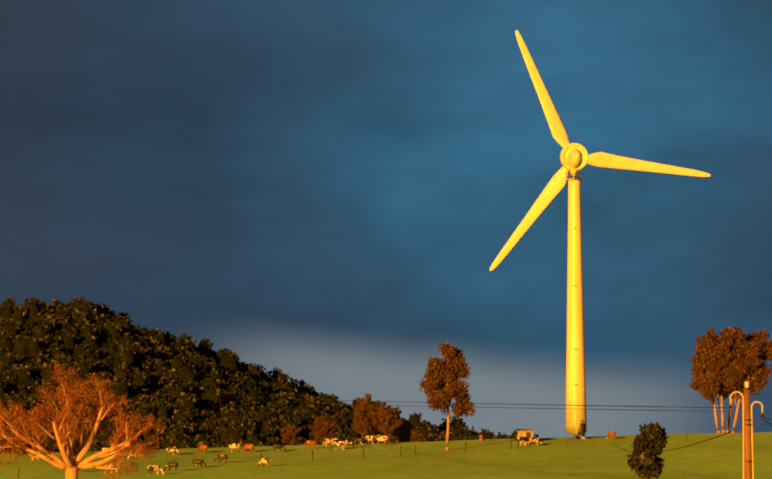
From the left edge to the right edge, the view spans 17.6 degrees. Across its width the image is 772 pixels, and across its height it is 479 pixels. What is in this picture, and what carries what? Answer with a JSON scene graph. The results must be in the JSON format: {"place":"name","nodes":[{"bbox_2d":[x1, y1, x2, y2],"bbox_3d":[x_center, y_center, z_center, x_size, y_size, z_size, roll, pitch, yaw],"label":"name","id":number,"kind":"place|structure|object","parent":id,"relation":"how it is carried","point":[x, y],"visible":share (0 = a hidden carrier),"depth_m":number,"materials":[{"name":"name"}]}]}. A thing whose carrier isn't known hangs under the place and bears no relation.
{"place":"outdoors","nodes":[
{"label":"outdoors","id":0,"kind":"place"},
{"bbox_2d":[0,432,771,478],"bbox_3d":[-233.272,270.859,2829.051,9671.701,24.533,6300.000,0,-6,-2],"label":"pasture ground","id":1,"kind":"structure","parent":0,"point":[720,457],"depth_m":329.72,"materials":[{"name":"green plant"}]},
{"bbox_2d":[0,362,166,478],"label":"tree","id":2,"kind":"object","parent":1,"relation":"on","point":[68,430],"visible":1,"depth_m":169.28,"materials":[{"name":"brown plant"}]},
{"bbox_2d":[142,388,148,445],"bbox_3d":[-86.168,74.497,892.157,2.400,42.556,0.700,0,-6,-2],"label":"power pole","id":3,"kind":"object","parent":1,"relation":"on","point":[145,389],"visible":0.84,"depth_m":893.51,"materials":[{"name":"brown wood"}]},
{"bbox_2d":[0,296,538,452],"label":"forest","id":4,"kind":"object","parent":1,"relation":"on","point":[267,394],"depth_m":1202.96,"materials":[{"name":"green plant"}]},
{"bbox_2d":[281,424,301,445],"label":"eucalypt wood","id":5,"kind":"object","parent":1,"relation":"on","point":[289,437],"visible":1,"depth_m":474.45,"materials":[{"name":"brown plant"}]},
{"bbox_2d":[32,431,614,474],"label":"cows","id":6,"kind":"object","parent":1,"relation":"on","point":[151,468],"visible":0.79,"depth_m":377.77,"materials":[{"name":"multicoloured"}]},
{"bbox_2d":[310,415,336,444],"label":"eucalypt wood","id":7,"kind":"object","parent":1,"relation":"on","point":[322,431],"visible":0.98,"depth_m":465.00,"materials":[{"name":"brown plant"}]},
{"bbox_2d":[352,405,379,443],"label":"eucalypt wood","id":8,"kind":"object","parent":1,"relation":"on","point":[364,425],"visible":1,"depth_m":460.36,"materials":[{"name":"brown plant"}]},
{"bbox_2d":[351,392,390,441],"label":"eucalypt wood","id":9,"kind":"object","parent":1,"relation":"on","point":[368,401],"visible":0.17,"depth_m":465.28,"materials":[{"name":"brown plant"}]},
{"bbox_2d":[18,429,741,477],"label":"fence posts","id":10,"kind":"object","parent":1,"relation":"on","point":[400,450],"visible":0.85,"depth_m":354.05,"materials":[{"name":"brown wood"}]},
{"bbox_2d":[377,402,402,442],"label":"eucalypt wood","id":11,"kind":"object","parent":1,"relation":"on","point":[389,422],"visible":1,"depth_m":457.45,"materials":[{"name":"brown plant"}]},
{"bbox_2d":[391,420,411,442],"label":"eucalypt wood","id":12,"kind":"object","parent":1,"relation":"on","point":[405,429],"visible":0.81,"depth_m":475.58,"materials":[{"name":"brown plant"}]},
{"bbox_2d":[410,430,426,441],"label":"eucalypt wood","id":13,"kind":"object","parent":1,"relation":"on","point":[415,437],"visible":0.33,"depth_m":495.26,"materials":[{"name":"brown plant"}]},
{"bbox_2d":[419,341,475,449],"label":"tree","id":14,"kind":"object","parent":1,"relation":"on","point":[442,384],"visible":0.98,"depth_m":367.91,"materials":[{"name":"brown plant"}]},
{"bbox_2d":[516,429,533,442],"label":"pump shed","id":15,"kind":"structure","parent":1,"relation":"on","point":[528,433],"depth_m":382.25,"materials":[{"name":"grey"}]},
{"bbox_2d":[626,422,669,478],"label":"small tree wood","id":16,"kind":"object","parent":1,"relation":"on","point":[648,445],"visible":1,"depth_m":117.39,"materials":[{"name":"green plant"}]},
{"bbox_2d":[689,336,729,432],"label":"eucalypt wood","id":17,"kind":"object","parent":1,"relation":"on","point":[699,377],"visible":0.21,"depth_m":403.80,"materials":[{"name":"brown plant"}]},
{"bbox_2d":[689,325,748,432],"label":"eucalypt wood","id":18,"kind":"object","parent":1,"relation":"on","point":[724,344],"visible":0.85,"depth_m":401.65,"materials":[{"name":"brown plant"}]},
{"bbox_2d":[710,336,771,432],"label":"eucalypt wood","id":19,"kind":"object","parent":1,"relation":"on","point":[759,352],"visible":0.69,"depth_m":402.82,"materials":[{"name":"brown plant"}]},
{"bbox_2d":[719,327,771,432],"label":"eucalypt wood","id":20,"kind":"object","parent":1,"relation":"on","point":[762,336],"visible":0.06,"depth_m":404.61,"materials":[{"name":"brown plant"}]},
{"bbox_2d":[729,381,763,478],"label":"power pole","id":21,"kind":"object","parent":1,"relation":"on","point":[748,453],"visible":1,"depth_m":95.30,"materials":[{"name":"brown wood"}]},
{"bbox_2d":[151,389,771,451],"bbox_3d":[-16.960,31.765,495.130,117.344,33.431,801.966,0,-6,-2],"label":"power lines","id":22,"kind":"object","parent":21,"relation":"attached to","point":[536,408],"visible":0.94,"depth_m":133.96,"materials":[{"name":"black metal"}]},
{"bbox_2d":[0,0,771,437],"label":"sky","id":23,"kind":"structure","parent":0,"point":[327,194],"materials":[{"name":"blue"}]},
{"bbox_2d":[565,170,589,439],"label":"wind turbine tower","id":24,"kind":"structure","parent":0,"point":[576,422],"depth_m":389.60,"materials":[{"name":"white metal"}]},
{"bbox_2d":[560,135,587,170],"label":"hub","id":25,"kind":"object","parent":24,"relation":"on","point":[574,156],"visible":0.98,"depth_m":392.29,"materials":[{"name":"white metal"}]},
{"bbox_2d":[489,30,710,270],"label":"blades","id":26,"kind":"object","parent":25,"relation":"attached to","point":[553,188],"visible":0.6,"depth_m":394.82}
]}

